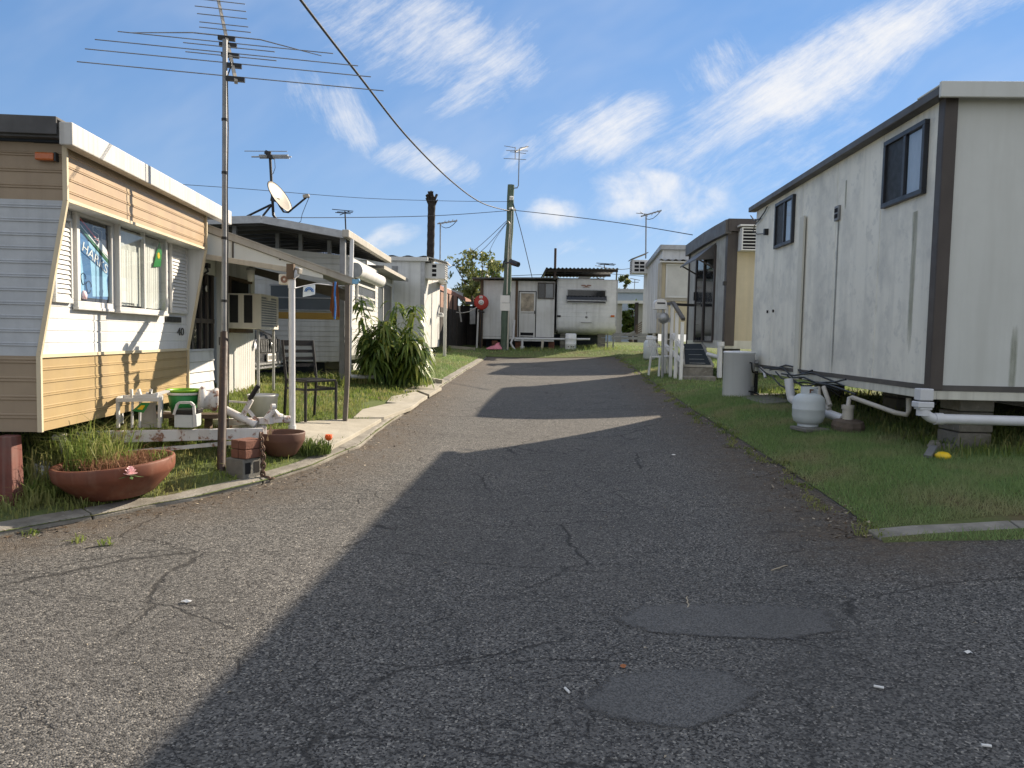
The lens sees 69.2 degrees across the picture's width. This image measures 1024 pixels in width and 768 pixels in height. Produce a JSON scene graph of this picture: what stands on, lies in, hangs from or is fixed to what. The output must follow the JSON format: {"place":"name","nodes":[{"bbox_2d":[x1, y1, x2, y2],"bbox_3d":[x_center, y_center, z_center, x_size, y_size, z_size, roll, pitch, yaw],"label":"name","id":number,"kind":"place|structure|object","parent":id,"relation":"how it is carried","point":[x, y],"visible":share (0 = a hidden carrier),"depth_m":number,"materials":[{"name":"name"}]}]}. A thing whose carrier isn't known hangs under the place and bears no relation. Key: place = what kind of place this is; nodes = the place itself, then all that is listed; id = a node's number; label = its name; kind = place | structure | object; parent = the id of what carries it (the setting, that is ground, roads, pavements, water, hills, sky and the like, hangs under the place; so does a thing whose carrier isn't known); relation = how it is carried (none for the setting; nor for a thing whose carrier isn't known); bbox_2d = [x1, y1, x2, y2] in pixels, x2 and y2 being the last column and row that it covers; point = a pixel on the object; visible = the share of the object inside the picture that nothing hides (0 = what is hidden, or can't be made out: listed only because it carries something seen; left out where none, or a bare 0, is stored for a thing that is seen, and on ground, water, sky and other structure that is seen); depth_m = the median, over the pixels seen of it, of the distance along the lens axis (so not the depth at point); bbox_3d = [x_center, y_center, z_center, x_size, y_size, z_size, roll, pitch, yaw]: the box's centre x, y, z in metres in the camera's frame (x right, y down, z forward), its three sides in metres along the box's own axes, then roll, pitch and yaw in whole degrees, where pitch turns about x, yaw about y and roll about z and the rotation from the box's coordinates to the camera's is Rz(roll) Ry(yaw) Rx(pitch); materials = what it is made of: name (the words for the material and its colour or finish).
{"place":"outdoors","nodes":[
{"label":"outdoors","id":0,"kind":"place"},
{"bbox_2d":[295,384,441,449],"bbox_3d":[-1.697,0.317,10.455,0.642,0.233,6.882,2,4,6],"label":"concrete apron","id":1,"kind":"object","parent":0,"point":[350,429],"visible":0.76,"depth_m":8.61,"materials":[{"name":"concrete"}]},
{"bbox_2d":[206,225,353,420],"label":"verandah roof","id":2,"kind":"structure","parent":1,"relation":"on","point":[244,251],"depth_m":8.09,"materials":[{"name":"paint"}]},
{"bbox_2d":[286,264,299,428],"bbox_3d":[-2.171,-0.345,7.421,0.138,1.687,0.109,1,4,0],"label":"verandah post","id":3,"kind":"object","parent":2,"relation":"attached to","point":[292,275],"visible":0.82,"depth_m":7.38,"materials":[{"name":"white metal"}]},
{"bbox_2d":[295,283,344,288],"bbox_3d":[-2.035,-1.024,7.865,0.138,0.110,1.026,2,4,16],"label":"clothes line","id":4,"kind":"object","parent":2,"relation":"attached to","point":[318,283],"visible":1,"depth_m":7.72,"materials":[{"name":"white plastic"}]},
{"bbox_2d":[330,282,339,318],"bbox_3d":[-1.965,-0.922,8.218,0.114,0.415,0.111,1,4,0],"label":"work towel","id":5,"kind":"object","parent":4,"relation":"hanging from","point":[334,308],"visible":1,"depth_m":8.24,"materials":[{"name":"blue fabric"}]},
{"bbox_2d":[281,340,336,421],"bbox_3d":[-2.226,-0.046,8.144,0.496,0.865,0.417,4,5,42],"label":"dining chair","id":6,"kind":"object","parent":1,"relation":"on","point":[315,379],"visible":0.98,"depth_m":8.13,"materials":[{"name":"black plastic"}]},
{"bbox_2d":[0,348,1023,531],"bbox_3d":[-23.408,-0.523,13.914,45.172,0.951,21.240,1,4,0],"label":"lawn","id":7,"kind":"structure","parent":0,"point":[296,457],"depth_m":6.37,"materials":[{"name":"plant"}]},
{"bbox_2d":[0,435,24,505],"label":"support post","id":8,"kind":"object","parent":7,"relation":"on","point":[11,471],"visible":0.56,"depth_m":4.94,"materials":[{"name":"red paint"}]},
{"bbox_2d":[0,489,46,511],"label":"grass tuft","id":9,"kind":"object","parent":7,"relation":"on","point":[25,505],"visible":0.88,"depth_m":4.91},
{"bbox_2d":[7,466,59,505],"bbox_3d":[-3.189,0.676,5.041,0.499,0.264,0.397,2,4,19],"label":"grass tuft","id":10,"kind":"object","parent":7,"relation":"on","point":[53,491],"visible":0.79,"depth_m":5.03,"materials":[{"name":"plant"}]},
{"bbox_2d":[13,434,82,486],"bbox_3d":[-3.429,0.542,5.518,0.704,0.382,0.741,2,4,19],"label":"grass tuft","id":11,"kind":"object","parent":7,"relation":"on","point":[33,475],"visible":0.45,"depth_m":5.44,"materials":[{"name":"plant"}]},
{"bbox_2d":[24,407,152,464],"bbox_3d":[-3.227,0.391,5.657,1.161,0.616,1.012,4,4,35],"label":"grass tuft","id":12,"kind":"object","parent":7,"relation":"on","point":[56,444],"visible":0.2,"depth_m":5.62,"materials":[{"name":"plant"}]},
{"bbox_2d":[58,408,159,453],"bbox_3d":[-3.237,0.401,5.787,1.029,0.547,0.924,3,4,29],"label":"grass tuft","id":13,"kind":"object","parent":7,"relation":"on","point":[114,435],"visible":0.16,"depth_m":5.80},
{"bbox_2d":[48,450,175,501],"bbox_3d":[-2.869,0.666,5.357,0.808,0.302,0.810,1,4,0],"label":"planter bowl","id":14,"kind":"object","parent":7,"relation":"on","point":[105,485],"visible":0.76,"depth_m":5.08,"materials":[{"name":"ceramic"}]},
{"bbox_2d":[37,411,188,471],"bbox_3d":[-3.024,0.413,5.536,1.153,0.448,1.237,-1,4,-33],"label":"grass tuft","id":15,"kind":"object","parent":14,"relation":"in","point":[89,451],"visible":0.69,"depth_m":5.41,"materials":[{"name":"plant"}]},
{"bbox_2d":[60,445,179,470],"bbox_3d":[-2.803,0.543,5.365,0.773,0.200,0.851,5,5,45],"label":"dry plant","id":16,"kind":"object","parent":14,"relation":"in","point":[133,460],"visible":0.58,"depth_m":5.27,"materials":[{"name":"plant"}]},
{"bbox_2d":[0,114,290,450],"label":"caravan","id":17,"kind":"object","parent":7,"relation":"on","point":[68,356],"visible":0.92,"depth_m":5.60,"materials":[{"name":"beige metal"}]},
{"bbox_2d":[72,211,115,311],"bbox_3d":[-3.212,-0.931,5.718,0.042,0.733,0.608,1,4,-4],"label":"window","id":18,"kind":"structure","parent":17,"relation":"in","point":[78,304],"depth_m":5.58,"materials":[{"name":"white paint"}]},
{"bbox_2d":[80,218,108,303],"bbox_3d":[-3.228,-0.937,5.716,0.048,0.614,0.505,1,4,-8],"label":"banner","id":19,"kind":"object","parent":17,"relation":"hanging from","point":[94,265],"visible":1,"depth_m":5.73,"materials":[{"name":"blue fabric"}]},
{"bbox_2d":[111,224,168,315],"bbox_3d":[-3.254,-0.990,6.519,0.082,0.758,1.025,1,4,-4],"label":"window","id":20,"kind":"structure","parent":17,"relation":"in","point":[141,288],"depth_m":6.50,"materials":[{"name":"white paint"}]},
{"bbox_2d":[165,388,198,413],"bbox_3d":[-2.881,0.152,6.526,0.300,0.215,0.300,1,4,0],"label":"tub","id":21,"kind":"object","parent":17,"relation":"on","point":[176,395],"visible":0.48,"depth_m":6.42,"materials":[{"name":"green plastic"}]},
{"bbox_2d":[172,401,202,427],"bbox_3d":[-2.702,0.246,6.211,0.199,0.221,0.199,1,4,0],"label":"battery box","id":22,"kind":"object","parent":17,"relation":"on","point":[182,419],"visible":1,"depth_m":6.13,"materials":[{"name":"white plastic"}]},
{"bbox_2d":[128,416,210,449],"bbox_3d":[-2.932,0.354,6.398,0.846,0.387,0.906,-1,4,-31],"label":"grass tuft","id":23,"kind":"object","parent":7,"relation":"on","point":[166,444],"visible":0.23,"depth_m":6.32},
{"bbox_2d":[190,259,254,393],"bbox_3d":[-4.562,-0.631,8.961,2.312,2.233,2.385,1,4,0],"label":"annex","id":24,"kind":"object","parent":7,"relation":"on","point":[204,356],"visible":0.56,"depth_m":8.72,"materials":[{"name":"white paint"}]},
{"bbox_2d":[228,276,252,332],"bbox_3d":[-3.493,-1.006,9.540,0.060,0.693,0.855,1,4,-2],"label":"window frame","id":25,"kind":"structure","parent":24,"relation":"in","point":[230,278],"depth_m":9.37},
{"bbox_2d":[77,0,383,470],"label":"tv antenna","id":26,"kind":"object","parent":7,"relation":"on","point":[225,44],"visible":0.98,"depth_m":6.46,"materials":[{"name":"grey metal"}]},
{"bbox_2d":[226,437,261,479],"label":"stacked bricks","id":27,"kind":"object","parent":7,"relation":"on","point":[243,461],"depth_m":5.96,"materials":[{"name":"concrete"}]},
{"bbox_2d":[228,293,277,392],"bbox_3d":[-3.287,-0.491,9.371,0.482,1.255,0.767,1,4,0],"label":"air conditioner","id":28,"kind":"object","parent":7,"relation":"on","point":[258,312],"visible":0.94,"depth_m":8.98,"materials":[{"name":"beige plastic"}]},
{"bbox_2d":[247,393,278,417],"bbox_3d":[-2.614,0.242,7.796,0.320,0.270,0.320,1,4,0],"label":"bucket","id":29,"kind":"object","parent":7,"relation":"on","point":[261,404],"visible":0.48,"depth_m":7.67,"materials":[{"name":"white paint"}]},
{"bbox_2d":[255,329,282,370],"bbox_3d":[-5.459,-0.746,11.032,3.795,1.405,1.720,1,4,0],"label":"parked car","id":30,"kind":"object","parent":7,"relation":"on","point":[265,350],"visible":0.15,"depth_m":10.97,"materials":[{"name":"grey paint"}]},
{"bbox_2d":[262,429,304,456],"bbox_3d":[-2.056,0.530,6.624,0.410,0.210,0.410,1,4,0],"label":"planter bowl","id":31,"kind":"object","parent":7,"relation":"on","point":[284,442],"visible":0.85,"depth_m":6.49,"materials":[{"name":"brown ceramic"}]},
{"bbox_2d":[208,215,390,379],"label":"carport roof","id":32,"kind":"structure","parent":7,"relation":"on","point":[271,232],"depth_m":12.69,"materials":[{"name":"metal"}]},
{"bbox_2d":[246,159,309,221],"bbox_3d":[-3.908,-3.271,12.367,0.576,1.204,1.376,-2,5,-39],"label":"satellite dish","id":33,"kind":"object","parent":32,"relation":"attached to","point":[279,197],"visible":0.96,"depth_m":12.40,"materials":[{"name":"metal"}]},
{"bbox_2d":[349,239,376,378],"bbox_3d":[-2.411,-1.225,12.532,0.089,2.326,0.844,4,5,42],"label":"downpipe","id":34,"kind":"object","parent":32,"relation":"attached to","point":[351,262],"visible":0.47,"depth_m":12.22,"materials":[{"name":"white plastic"}]},
{"bbox_2d":[281,370,344,386],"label":"grass tuft","id":35,"kind":"object","parent":7,"relation":"on","point":[331,376],"visible":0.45,"depth_m":11.46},
{"bbox_2d":[297,433,341,455],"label":"garden plant","id":36,"kind":"object","parent":7,"relation":"on","point":[309,447],"visible":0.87,"depth_m":6.79,"materials":[{"name":"green plant"}]},
{"bbox_2d":[325,362,338,374],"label":"pier","id":37,"kind":"structure","parent":7,"relation":"on","point":[333,365],"depth_m":13.65,"materials":[{"name":"concrete"}]},
{"bbox_2d":[255,248,385,369],"bbox_3d":[-4.016,-1.430,14.630,2.711,2.149,2.988,1,4,0],"label":"caravan","id":38,"kind":"object","parent":37,"relation":"on","point":[316,322],"visible":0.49,"depth_m":13.20,"materials":[{"name":"white paint"}]},
{"bbox_2d":[255,361,338,373],"bbox_3d":[-4.204,-0.314,13.724,2.330,0.283,0.050,1,4,-1],"label":"skirt board","id":39,"kind":"object","parent":38,"relation":"attached to","point":[320,366],"depth_m":13.70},
{"bbox_2d":[269,284,339,310],"bbox_3d":[-3.605,-1.525,13.156,1.370,0.456,0.045,1,4,-1],"label":"window","id":40,"kind":"structure","parent":38,"relation":"in","point":[317,302],"depth_m":13.15,"materials":[{"name":"clear glass"}]},
{"bbox_2d":[356,284,375,309],"bbox_3d":[-2.869,-1.703,14.626,0.040,0.436,1.876,1,4,-1],"label":"window","id":41,"kind":"structure","parent":38,"relation":"in","point":[362,290],"depth_m":14.63,"materials":[{"name":"glass"}]},
{"bbox_2d":[366,260,407,341],"bbox_3d":[-3.314,-1.829,17.950,1.100,1.973,3.850,1,4,0],"label":"annex","id":42,"kind":"object","parent":7,"relation":"on","point":[386,291],"visible":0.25,"depth_m":18.29,"materials":[{"name":"white paint"}]},
{"bbox_2d":[378,282,392,341],"bbox_3d":[-3.166,-1.712,18.133,0.060,1.623,2.600,1,4,0],"label":"sliding door","id":43,"kind":"structure","parent":42,"relation":"in","point":[385,292],"depth_m":18.47,"materials":[{"name":"white paint"}]},
{"bbox_2d":[352,295,436,388],"bbox_3d":[-2.062,-0.657,12.814,1.498,1.725,1.404,0,4,-18],"label":"cane plant","id":44,"kind":"object","parent":7,"relation":"on","point":[394,358],"visible":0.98,"depth_m":12.55,"materials":[{"name":"green plant"}]},
{"bbox_2d":[0,357,1023,767],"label":"asphalt road","id":45,"kind":"structure","parent":0,"point":[372,617],"depth_m":3.58,"materials":[{"name":"asphalt"}]},
{"bbox_2d":[0,357,486,535],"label":"kerb","id":46,"kind":"structure","parent":45,"relation":"on","point":[69,514],"depth_m":5.46,"materials":[{"name":"concrete"}]},
{"bbox_2d":[258,432,274,479],"bbox_3d":[-1.998,0.593,6.034,0.141,0.408,0.090,1,4,0],"label":"chain","id":47,"kind":"object","parent":46,"relation":"on","point":[262,463],"visible":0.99,"depth_m":6.03,"materials":[{"name":"metal"}]},
{"bbox_2d":[2,384,877,539],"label":"leaf litter","id":48,"kind":"object","parent":45,"relation":"on","point":[442,417],"visible":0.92,"depth_m":5.62,"materials":[{"name":"plant"}]},
{"bbox_2d":[581,668,759,728],"bbox_3d":[0.600,1.184,2.829,0.767,0.026,0.482,1,4,0],"label":"asphalt patch","id":49,"kind":"object","parent":45,"relation":"on","point":[668,697],"visible":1,"depth_m":2.82,"materials":[{"name":"asphalt"}]},
{"bbox_2d":[614,603,841,639],"bbox_3d":[0.995,1.109,3.518,1.125,0.050,0.429,2,4,7],"label":"asphalt patch","id":50,"kind":"object","parent":45,"relation":"on","point":[762,621],"visible":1,"depth_m":3.50,"materials":[{"name":"asphalt"}]},
{"bbox_2d":[867,520,1023,540],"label":"kerb","id":51,"kind":"structure","parent":45,"relation":"on","point":[915,529],"depth_m":4.63,"materials":[{"name":"concrete"}]},
{"bbox_2d":[0,0,1023,341],"label":"sky","id":52,"kind":"structure","parent":0,"point":[696,112],"materials":[{"name":"blue"}]},
{"bbox_2d":[486,341,685,357],"bbox_3d":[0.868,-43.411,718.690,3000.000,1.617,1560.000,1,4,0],"label":"ground","id":53,"kind":"structure","parent":0,"point":[570,357],"depth_m":25.98,"materials":[{"name":"concrete"}]},
{"bbox_2d":[440,307,466,347],"bbox_3d":[-2.000,-1.857,27.176,0.012,1.672,6.120,2,4,7],"label":"fence","id":54,"kind":"object","parent":53,"relation":"on","point":[462,333],"visible":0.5,"depth_m":26.68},
{"bbox_2d":[438,285,470,347],"bbox_3d":[-3.257,-2.750,27.181,2.592,3.204,6.525,2,4,6],"label":"timber carport","id":55,"kind":"object","parent":53,"relation":"on","point":[453,296],"visible":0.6,"depth_m":26.18,"materials":[{"name":"wood"}]},
{"bbox_2d":[444,247,503,301],"bbox_3d":[-1.758,-4.559,37.742,3.192,4.655,3.234,4,5,42],"label":"tree","id":56,"kind":"object","parent":53,"relation":"on","point":[467,270],"visible":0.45,"depth_m":37.48,"materials":[{"name":"green plant"}]},
{"bbox_2d":[621,299,636,341],"bbox_3d":[6.206,-3.273,38.797,1.546,2.378,1.383,-1,4,-29],"label":"tree","id":57,"kind":"object","parent":53,"relation":"on","point":[628,320],"visible":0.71,"depth_m":38.54,"materials":[{"name":"green plant"}]},
{"bbox_2d":[601,289,657,341],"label":"house","id":58,"kind":"structure","parent":53,"relation":"on","point":[629,294],"depth_m":40.77,"materials":[{"name":"metal"}]},
{"bbox_2d":[431,342,750,357],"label":"lawn","id":59,"kind":"structure","parent":0,"point":[559,355],"depth_m":25.36,"materials":[{"name":"plant"}]},
{"bbox_2d":[425,191,437,257],"bbox_3d":[-3.686,-5.431,33.732,0.573,6.612,0.572,1,4,0],"label":"palm trunk","id":60,"kind":"object","parent":59,"relation":"on","point":[431,228],"visible":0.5,"depth_m":33.49,"materials":[{"name":"brown plant"}]},
{"bbox_2d":[458,306,485,345],"bbox_3d":[-1.856,-2.209,29.155,2.000,1.716,0.092,1,4,0],"label":"fence","id":61,"kind":"object","parent":59,"relation":"on","point":[471,333],"visible":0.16,"depth_m":29.12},
{"bbox_2d":[456,295,488,347],"bbox_3d":[-1.502,-2.228,26.716,1.467,1.968,0.468,-1,4,-35],"label":"hose reel","id":62,"kind":"object","parent":59,"relation":"on","point":[481,302],"visible":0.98,"depth_m":26.84,"materials":[{"name":"red metal"}]},
{"bbox_2d":[500,184,519,350],"bbox_3d":[-0.061,-3.976,25.592,0.472,5.863,1.194,0,4,-20],"label":"power pole","id":63,"kind":"object","parent":59,"relation":"on","point":[508,262],"visible":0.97,"depth_m":25.87,"materials":[{"name":"grey wood"}]},
{"bbox_2d":[299,0,509,211],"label":"power cable","id":64,"kind":"object","parent":63,"relation":"attached to","point":[346,59],"visible":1,"depth_m":10.24,"materials":[{"name":"black plastic"}]},
{"bbox_2d":[472,277,558,347],"bbox_3d":[0.098,-2.687,28.413,3.176,2.814,2.750,1,4,0],"label":"annex","id":65,"kind":"object","parent":59,"relation":"on","point":[532,305],"visible":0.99,"depth_m":27.38,"materials":[{"name":"metal"}]},
{"bbox_2d":[518,291,536,337],"bbox_3d":[0.561,-2.570,27.358,0.660,1.703,0.070,1,4,0],"label":"screen door","id":66,"kind":"structure","parent":65,"relation":"in","point":[527,299],"depth_m":27.37,"materials":[{"name":"white paint"}]},
{"bbox_2d":[537,282,554,298],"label":"window","id":67,"kind":"structure","parent":65,"relation":"in","point":[545,290],"depth_m":27.31,"materials":[{"name":"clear glass"}]},
{"bbox_2d":[560,333,565,347],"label":"pier","id":68,"kind":"structure","parent":59,"relation":"on","point":[562,342],"depth_m":27.70,"materials":[{"name":"concrete"}]},
{"bbox_2d":[554,277,617,334],"bbox_3d":[2.760,-3.013,29.293,2.223,2.145,4.354,1,4,0],"label":"caravan","id":69,"kind":"object","parent":68,"relation":"on","point":[585,305],"visible":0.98,"depth_m":27.27,"materials":[{"name":"silver metal"}]},
{"bbox_2d":[554,334,600,345],"bbox_3d":[2.685,-1.743,30.322,1.899,0.660,0.050,1,4,0],"label":"skirt board","id":70,"kind":"object","parent":69,"relation":"attached to","point":[593,339],"visible":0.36,"depth_m":30.30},
{"bbox_2d":[566,289,606,303],"bbox_3d":[2.731,-3.208,27.175,1.475,0.497,0.150,1,4,0],"label":"window","id":71,"kind":"structure","parent":69,"relation":"in","point":[573,295],"depth_m":27.21,"materials":[{"name":"metal"}]},
{"bbox_2d":[541,267,618,337],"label":"carport roof","id":72,"kind":"structure","parent":59,"relation":"on","point":[566,272],"depth_m":28.67,"materials":[{"name":"metal"}]},
{"bbox_2d":[615,301,645,342],"bbox_3d":[5.808,-3.077,36.332,2.163,2.059,3.080,1,4,0],"label":"carport","id":73,"kind":"object","parent":59,"relation":"on","point":[638,313],"visible":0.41,"depth_m":35.06,"materials":[{"name":"white paint"}]},
{"bbox_2d":[352,343,1023,540],"bbox_3d":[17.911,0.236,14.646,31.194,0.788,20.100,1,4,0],"label":"lawn","id":74,"kind":"structure","parent":0,"point":[997,516],"depth_m":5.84,"materials":[{"name":"plant"}]},
{"bbox_2d":[646,336,678,375],"bbox_3d":[3.335,-0.614,16.430,0.603,0.869,0.575,0,4,-15],"label":"garden chair","id":75,"kind":"object","parent":74,"relation":"on","point":[653,338],"visible":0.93,"depth_m":16.34,"materials":[{"name":"white paint"}]},
{"bbox_2d":[656,309,669,377],"bbox_3d":[3.225,-0.842,15.924,0.280,1.527,0.180,1,4,0],"label":"meter post","id":76,"kind":"object","parent":74,"relation":"on","point":[663,318],"visible":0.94,"depth_m":15.93,"materials":[{"name":"metal"}]},
{"bbox_2d":[667,334,673,354],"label":"pier","id":77,"kind":"structure","parent":74,"relation":"on","point":[668,340],"depth_m":22.61,"materials":[{"name":"concrete"}]},
{"bbox_2d":[642,245,688,334],"bbox_3d":[5.914,-2.885,23.647,3.328,2.661,4.426,1,4,0],"label":"cabin","id":78,"kind":"object","parent":77,"relation":"on","point":[666,277],"visible":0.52,"depth_m":22.07,"materials":[{"name":"metal"}]},
{"bbox_2d":[630,260,647,274],"bbox_3d":[4.325,-3.957,25.201,0.582,0.447,0.614,1,4,0],"label":"air conditioner","id":79,"kind":"object","parent":78,"relation":"attached to","point":[637,267],"visible":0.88,"depth_m":24.91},
{"bbox_2d":[665,264,687,297],"bbox_3d":[5.027,-2.997,21.619,1.100,0.987,0.040,1,4,1],"label":"window","id":80,"kind":"structure","parent":78,"relation":"in","point":[676,285],"depth_m":21.62,"materials":[{"name":"glass"}]},
{"bbox_2d":[664,301,694,379],"bbox_3d":[3.583,-0.991,16.352,0.639,1.673,2.776,2,4,17],"label":"handrail","id":81,"kind":"object","parent":74,"relation":"on","point":[674,336],"visible":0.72,"depth_m":15.49,"materials":[{"name":"white paint"}]},
{"bbox_2d":[678,342,715,380],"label":"steps","id":82,"kind":"structure","parent":74,"relation":"on","point":[698,363],"depth_m":15.36,"materials":[{"name":"concrete"}]},
{"bbox_2d":[706,342,724,377],"bbox_3d":[4.091,-0.497,15.007,0.145,0.723,0.434,-1,4,-36],"label":"drain pipe","id":83,"kind":"object","parent":74,"relation":"on","point":[718,355],"visible":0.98,"depth_m":14.86,"materials":[{"name":"white plastic"}]},
{"bbox_2d":[722,348,739,375],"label":"pier","id":84,"kind":"structure","parent":74,"relation":"on","point":[723,350],"depth_m":15.48,"materials":[{"name":"concrete"}]},
{"bbox_2d":[680,218,755,348],"bbox_3d":[5.735,-2.087,16.715,3.602,2.581,4.064,1,4,0],"label":"cabin","id":85,"kind":"object","parent":84,"relation":"on","point":[720,292],"visible":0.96,"depth_m":15.39,"materials":[{"name":"metal"}]},
{"bbox_2d":[693,245,716,341],"bbox_3d":[4.344,-1.987,16.836,0.070,2.076,1.879,1,4,2],"label":"sliding door","id":86,"kind":"structure","parent":85,"relation":"in","point":[704,294],"depth_m":16.76,"materials":[{"name":"black glass"}]},
{"bbox_2d":[737,227,755,251],"bbox_3d":[4.820,-2.852,14.706,0.630,0.446,0.368,1,4,0],"label":"air conditioner","id":87,"kind":"object","parent":85,"relation":"attached to","point":[746,239],"visible":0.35,"depth_m":14.56,"materials":[{"name":"metal"}]},
{"bbox_2d":[613,357,883,530],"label":"edge grass","id":88,"kind":"structure","parent":74,"relation":"on","point":[753,454],"depth_m":7.45,"materials":[{"name":"plant"}]},
{"bbox_2d":[742,393,787,404],"bbox_3d":[3.800,0.234,10.793,0.770,0.128,1.593,2,4,7],"label":"concrete pad","id":89,"kind":"object","parent":74,"relation":"on","point":[764,400],"visible":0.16,"depth_m":10.61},
{"bbox_2d":[790,426,829,432],"bbox_3d":[3.141,0.475,7.837,0.280,0.040,0.300,0,4,-11],"label":"paver","id":90,"kind":"object","parent":74,"relation":"on","point":[806,429],"visible":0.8,"depth_m":7.72,"materials":[{"name":"concrete"}]},
{"bbox_2d":[792,386,825,426],"bbox_3d":[3.166,0.255,7.923,0.335,0.450,0.335,1,4,0],"label":"gas bottle","id":91,"kind":"object","parent":90,"relation":"on","point":[808,405],"visible":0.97,"depth_m":7.81,"materials":[{"name":"white metal"}]},
{"bbox_2d":[784,378,911,419],"bbox_3d":[3.482,0.247,7.864,0.154,0.518,1.974,0,4,-12],"label":"waste pipe","id":92,"kind":"object","parent":74,"relation":"on","point":[848,408],"visible":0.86,"depth_m":7.71,"materials":[{"name":"white plastic"}]},
{"bbox_2d":[831,418,864,433],"bbox_3d":[3.504,0.445,7.738,0.323,0.176,0.326,1,4,0],"label":"stone","id":93,"kind":"object","parent":74,"relation":"on","point":[853,425],"visible":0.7,"depth_m":7.62,"materials":[{"name":"stone"}]},
{"bbox_2d":[882,392,919,414],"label":"pier","id":94,"kind":"structure","parent":74,"relation":"on","point":[893,401],"depth_m":8.79,"materials":[{"name":"concrete"}]},
{"bbox_2d":[937,400,993,447],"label":"pier","id":95,"kind":"structure","parent":74,"relation":"on","point":[966,407],"depth_m":6.62,"materials":[{"name":"concrete"}]},
{"bbox_2d":[748,81,1023,406],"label":"cabin","id":96,"kind":"object","parent":95,"relation":"on","point":[889,255],"visible":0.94,"depth_m":6.70,"materials":[{"name":"metal"}]},
{"bbox_2d":[773,194,795,248],"bbox_3d":[3.749,-2.222,10.227,0.045,0.638,0.764,1,4,2],"label":"window","id":97,"kind":"structure","parent":96,"relation":"in","point":[784,216],"depth_m":10.18,"materials":[{"name":"clear glass"}]},
{"bbox_2d":[758,364,856,395],"bbox_3d":[3.640,-0.053,9.236,0.404,0.332,3.554,1,4,0],"label":"hose bundle","id":98,"kind":"object","parent":96,"relation":"attached to","point":[815,382],"visible":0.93,"depth_m":8.91,"materials":[{"name":"black plastic"}]},
{"bbox_2d":[880,119,929,208],"bbox_3d":[3.605,-2.001,6.830,0.045,0.638,0.789,1,4,2],"label":"window","id":99,"kind":"structure","parent":96,"relation":"in","point":[905,155],"depth_m":6.78,"materials":[{"name":"black glass"}]},
{"bbox_2d":[911,388,1023,425],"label":"drain pipe","id":100,"kind":"object","parent":96,"relation":"attached to","point":[923,406],"visible":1,"depth_m":6.25,"materials":[{"name":"white plastic"}]},
{"bbox_2d":[881,528,1023,542],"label":"verge","id":101,"kind":"structure","parent":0,"point":[904,537],"depth_m":4.50,"materials":[{"name":"concrete"}]},
{"bbox_3d":[-2.732,-1.082,22.978,0.305,0.265,0.305,1,4,0],"label":"pier","id":102,"kind":"object","parent":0,"visible":0},
{"bbox_2d":[354,255,439,347],"bbox_3d":[-3.777,-2.334,21.711,3.174,2.462,3.779,1,4,0],"label":"cabin","id":103,"kind":"object","parent":102,"relation":"on","point":[418,289],"visible":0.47,"depth_m":19.90,"materials":[{"name":"metal"}]},
{"bbox_2d":[425,263,447,280],"bbox_3d":[-2.078,-3.075,20.381,0.572,0.414,0.641,1,4,0],"label":"air conditioner","id":104,"kind":"object","parent":103,"relation":"attached to","point":[436,271],"visible":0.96,"depth_m":20.07,"materials":[{"name":"metal"}]},
{"bbox_3d":[3.508,0.276,11.385,0.648,0.060,0.629,1,4,0],"label":"slab","id":105,"kind":"object","parent":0,"visible":0},
{"bbox_2d":[722,351,758,396],"bbox_3d":[3.497,-0.125,11.341,0.545,0.767,0.473,3,4,31],"label":"water heater","id":106,"kind":"object","parent":105,"relation":"on","point":[740,375],"visible":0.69,"depth_m":11.16,"materials":[{"name":"white metal"}]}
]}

